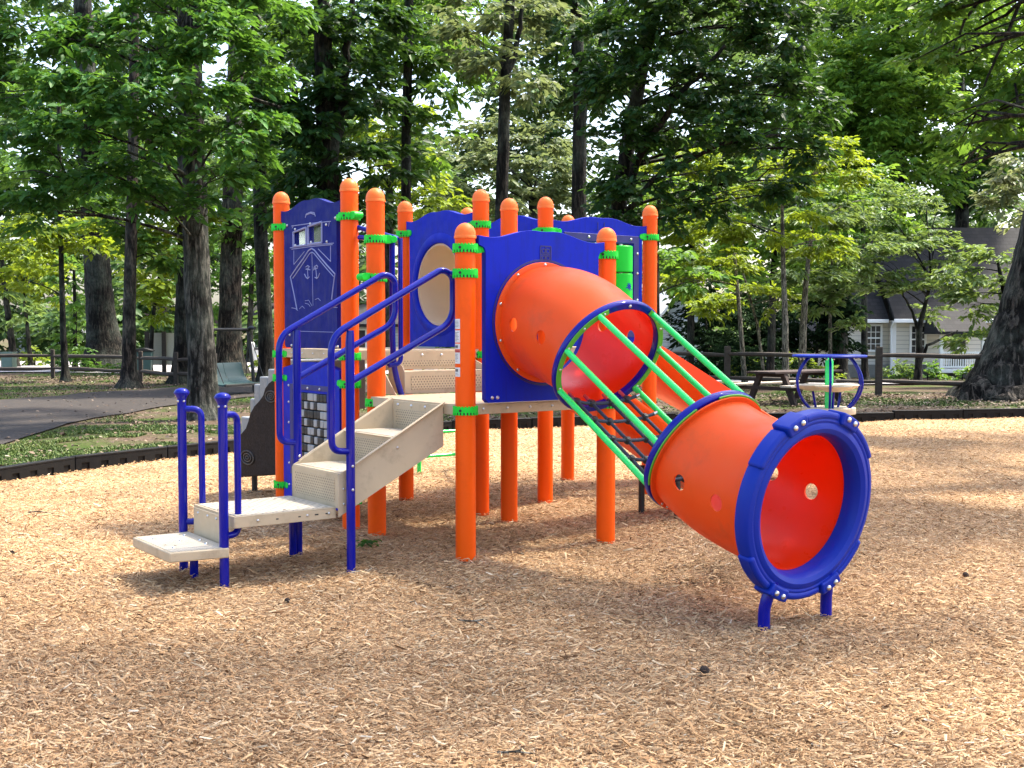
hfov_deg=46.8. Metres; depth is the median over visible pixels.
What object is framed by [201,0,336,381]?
straight tree
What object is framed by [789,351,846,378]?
shrub
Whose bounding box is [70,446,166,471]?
border timber
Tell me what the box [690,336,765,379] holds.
shrub
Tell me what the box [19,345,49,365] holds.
shrub
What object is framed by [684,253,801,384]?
sapling
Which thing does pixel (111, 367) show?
shrub
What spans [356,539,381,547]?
seedling
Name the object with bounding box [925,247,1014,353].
dogwood tree
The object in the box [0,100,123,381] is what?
young tree
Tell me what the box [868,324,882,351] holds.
window
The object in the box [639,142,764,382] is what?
sapling
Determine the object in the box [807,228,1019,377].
house
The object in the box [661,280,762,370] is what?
thicket
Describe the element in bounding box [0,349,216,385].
rail fence
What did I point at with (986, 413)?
border timber
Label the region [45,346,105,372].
shrub
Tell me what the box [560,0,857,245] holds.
maple tree
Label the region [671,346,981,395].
rail fence
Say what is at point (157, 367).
road
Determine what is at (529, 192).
sunlit beech
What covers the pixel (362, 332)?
window
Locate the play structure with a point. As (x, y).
(509, 314)
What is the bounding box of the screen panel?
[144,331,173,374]
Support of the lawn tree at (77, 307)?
on the ground at (904, 389)
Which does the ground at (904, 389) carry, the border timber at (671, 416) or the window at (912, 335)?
the border timber at (671, 416)
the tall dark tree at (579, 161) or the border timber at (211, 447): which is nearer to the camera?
the border timber at (211, 447)
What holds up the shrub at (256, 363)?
on the ground at (904, 389)
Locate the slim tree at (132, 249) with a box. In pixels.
[65,7,183,388]
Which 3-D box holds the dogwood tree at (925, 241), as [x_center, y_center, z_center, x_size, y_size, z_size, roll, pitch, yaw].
[12.124,-2.905,35.873,4.605,6.367,3.640,0,3,0]
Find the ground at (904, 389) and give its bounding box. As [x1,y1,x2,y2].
[0,333,1023,462]
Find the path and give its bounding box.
[0,383,366,443]
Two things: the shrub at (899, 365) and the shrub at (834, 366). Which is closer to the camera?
the shrub at (834, 366)
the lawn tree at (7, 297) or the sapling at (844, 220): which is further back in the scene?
the lawn tree at (7, 297)
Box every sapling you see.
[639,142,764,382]
[676,134,886,385]
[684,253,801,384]
[769,179,910,383]
[793,233,904,353]
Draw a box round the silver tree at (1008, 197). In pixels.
[969,152,1023,277]
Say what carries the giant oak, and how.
on the ground at (904, 389)
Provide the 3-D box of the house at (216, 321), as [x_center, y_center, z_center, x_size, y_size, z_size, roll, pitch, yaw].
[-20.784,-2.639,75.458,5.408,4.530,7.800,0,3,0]
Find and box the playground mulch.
[0,417,1023,767]
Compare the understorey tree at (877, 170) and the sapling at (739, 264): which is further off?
the understorey tree at (877, 170)
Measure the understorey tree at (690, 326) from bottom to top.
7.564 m
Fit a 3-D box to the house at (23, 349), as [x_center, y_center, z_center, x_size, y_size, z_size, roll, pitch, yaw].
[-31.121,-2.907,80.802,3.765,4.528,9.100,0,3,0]
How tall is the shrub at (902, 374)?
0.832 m
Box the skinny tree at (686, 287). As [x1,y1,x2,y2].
[642,200,743,316]
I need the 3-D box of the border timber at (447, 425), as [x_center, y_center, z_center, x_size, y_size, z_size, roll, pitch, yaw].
[-1.322,0.686,16.598,1.204,0.295,0.095,-3,4,-44]
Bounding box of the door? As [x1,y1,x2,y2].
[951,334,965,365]
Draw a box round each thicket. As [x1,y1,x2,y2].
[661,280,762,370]
[686,293,790,372]
[730,299,819,373]
[767,298,868,377]
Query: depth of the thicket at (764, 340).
43.40 m
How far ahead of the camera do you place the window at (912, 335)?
51.93 m
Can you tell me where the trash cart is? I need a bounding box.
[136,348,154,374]
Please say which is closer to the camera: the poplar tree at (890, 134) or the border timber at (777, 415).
the border timber at (777, 415)
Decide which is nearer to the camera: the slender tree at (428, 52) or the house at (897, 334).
the slender tree at (428, 52)
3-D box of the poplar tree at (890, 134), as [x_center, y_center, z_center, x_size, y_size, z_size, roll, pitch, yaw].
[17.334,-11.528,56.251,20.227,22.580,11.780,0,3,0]
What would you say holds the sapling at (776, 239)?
on the ground at (904, 389)
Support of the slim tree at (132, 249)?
on the ground at (904, 389)
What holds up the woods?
on the ground at (904, 389)
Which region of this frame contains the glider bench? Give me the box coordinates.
[214,326,262,391]
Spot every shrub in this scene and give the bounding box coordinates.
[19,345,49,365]
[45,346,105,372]
[97,362,121,373]
[248,355,257,366]
[681,345,737,375]
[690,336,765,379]
[730,356,765,379]
[750,345,824,378]
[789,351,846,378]
[883,359,913,379]
[886,365,926,379]
[905,359,954,379]
[947,364,973,380]
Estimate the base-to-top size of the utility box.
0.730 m
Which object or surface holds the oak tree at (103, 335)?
on the ground at (904, 389)
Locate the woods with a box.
[0,0,1023,362]
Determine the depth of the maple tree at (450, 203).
42.66 m
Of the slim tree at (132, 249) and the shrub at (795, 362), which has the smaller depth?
the slim tree at (132, 249)
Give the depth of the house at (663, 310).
46.98 m
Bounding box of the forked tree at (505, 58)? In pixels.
[425,0,589,220]
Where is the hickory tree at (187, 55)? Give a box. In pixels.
[0,0,321,421]
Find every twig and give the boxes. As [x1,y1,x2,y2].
[457,619,484,626]
[497,748,535,753]
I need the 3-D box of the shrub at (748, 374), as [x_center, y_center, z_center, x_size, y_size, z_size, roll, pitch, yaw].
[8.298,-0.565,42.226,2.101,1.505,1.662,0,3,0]
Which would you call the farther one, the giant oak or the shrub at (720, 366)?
the shrub at (720, 366)
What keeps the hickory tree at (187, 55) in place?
on the ground at (904, 389)
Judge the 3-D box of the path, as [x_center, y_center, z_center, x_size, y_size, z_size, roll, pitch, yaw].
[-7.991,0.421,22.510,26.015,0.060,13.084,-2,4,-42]
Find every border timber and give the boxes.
[0,456,74,481]
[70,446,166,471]
[166,439,233,458]
[443,420,451,429]
[451,417,531,429]
[531,416,586,428]
[665,412,674,419]
[768,412,795,418]
[851,412,893,421]
[892,409,962,419]
[962,408,1023,418]
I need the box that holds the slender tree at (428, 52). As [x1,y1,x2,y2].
[343,0,504,203]
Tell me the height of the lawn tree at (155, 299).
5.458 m
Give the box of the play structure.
[133,178,870,630]
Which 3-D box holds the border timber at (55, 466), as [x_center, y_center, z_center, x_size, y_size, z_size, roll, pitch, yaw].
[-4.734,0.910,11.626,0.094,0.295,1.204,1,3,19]
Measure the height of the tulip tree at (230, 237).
13.543 m
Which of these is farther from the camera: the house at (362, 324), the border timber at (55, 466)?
the house at (362, 324)
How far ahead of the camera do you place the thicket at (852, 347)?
45.74 m
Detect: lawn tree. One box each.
[0,220,52,366]
[0,242,80,365]
[40,249,85,366]
[85,222,176,374]
[164,228,273,361]
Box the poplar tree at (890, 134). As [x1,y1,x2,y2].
[668,0,1023,319]
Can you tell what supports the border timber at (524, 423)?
on the ground at (904, 389)
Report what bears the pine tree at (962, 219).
on the ground at (904, 389)
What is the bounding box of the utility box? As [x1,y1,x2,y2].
[0,352,16,366]
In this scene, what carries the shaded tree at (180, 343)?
on the ground at (904, 389)
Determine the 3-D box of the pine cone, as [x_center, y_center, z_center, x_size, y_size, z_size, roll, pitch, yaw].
[0.813,1.208,4.975,0.040,0.039,0.044,-26,40,-21]
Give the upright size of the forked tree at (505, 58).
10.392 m
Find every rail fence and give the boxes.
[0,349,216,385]
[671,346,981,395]
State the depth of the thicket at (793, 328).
44.18 m
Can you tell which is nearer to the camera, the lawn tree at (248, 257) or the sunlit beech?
the sunlit beech
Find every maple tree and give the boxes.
[339,97,472,346]
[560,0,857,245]
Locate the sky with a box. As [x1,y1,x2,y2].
[0,0,1023,331]
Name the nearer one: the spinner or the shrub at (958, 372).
the spinner
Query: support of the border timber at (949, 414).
on the ground at (904, 389)
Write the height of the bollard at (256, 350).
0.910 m
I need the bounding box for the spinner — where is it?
[792,354,866,414]
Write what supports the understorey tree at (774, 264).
on the ground at (904, 389)
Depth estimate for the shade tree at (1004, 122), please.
16.58 m
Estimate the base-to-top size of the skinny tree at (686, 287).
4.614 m
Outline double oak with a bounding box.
[209,0,437,231]
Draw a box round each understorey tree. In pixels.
[631,172,740,363]
[674,144,880,370]
[800,155,928,379]
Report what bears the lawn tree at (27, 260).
on the ground at (904, 389)
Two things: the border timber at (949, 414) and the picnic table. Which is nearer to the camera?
the border timber at (949, 414)
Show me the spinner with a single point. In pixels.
(829, 388)
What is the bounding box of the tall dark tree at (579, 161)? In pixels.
[503,0,633,218]
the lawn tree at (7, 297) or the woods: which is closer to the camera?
the lawn tree at (7, 297)
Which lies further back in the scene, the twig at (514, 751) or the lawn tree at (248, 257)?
the lawn tree at (248, 257)
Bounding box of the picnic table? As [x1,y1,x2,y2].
[735,369,857,405]
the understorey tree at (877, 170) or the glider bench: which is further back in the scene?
the understorey tree at (877, 170)
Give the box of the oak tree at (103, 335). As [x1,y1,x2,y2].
[0,0,209,371]
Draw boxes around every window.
[359,329,366,347]
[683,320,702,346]
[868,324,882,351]
[909,324,926,352]
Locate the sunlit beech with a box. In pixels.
[424,108,595,222]
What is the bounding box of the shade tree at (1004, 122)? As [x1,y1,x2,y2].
[846,0,1023,176]
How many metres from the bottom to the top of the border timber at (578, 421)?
0.295 m
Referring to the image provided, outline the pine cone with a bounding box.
[700,665,709,675]
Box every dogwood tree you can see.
[833,184,986,384]
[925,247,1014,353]
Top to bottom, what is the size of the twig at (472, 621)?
0.022 m
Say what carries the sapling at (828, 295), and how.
on the ground at (904, 389)
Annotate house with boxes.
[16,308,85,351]
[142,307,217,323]
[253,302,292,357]
[359,302,440,347]
[660,289,716,359]
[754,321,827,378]
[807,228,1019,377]
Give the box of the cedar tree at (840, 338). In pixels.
[798,236,873,379]
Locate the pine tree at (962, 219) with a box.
[915,63,1023,227]
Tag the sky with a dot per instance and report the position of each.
(210, 69)
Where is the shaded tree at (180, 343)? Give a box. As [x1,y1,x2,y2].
[118,3,234,384]
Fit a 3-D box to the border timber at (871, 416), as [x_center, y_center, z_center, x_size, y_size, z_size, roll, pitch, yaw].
[5.515,0.597,18.874,1.204,0.295,0.094,0,3,-11]
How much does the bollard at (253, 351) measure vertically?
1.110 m
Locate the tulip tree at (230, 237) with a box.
[166,26,309,373]
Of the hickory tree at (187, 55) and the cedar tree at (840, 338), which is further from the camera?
the cedar tree at (840, 338)
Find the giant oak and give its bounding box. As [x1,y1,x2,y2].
[945,210,1023,401]
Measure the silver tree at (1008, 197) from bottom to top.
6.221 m
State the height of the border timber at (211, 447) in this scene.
0.295 m
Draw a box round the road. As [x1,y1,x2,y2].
[0,361,895,383]

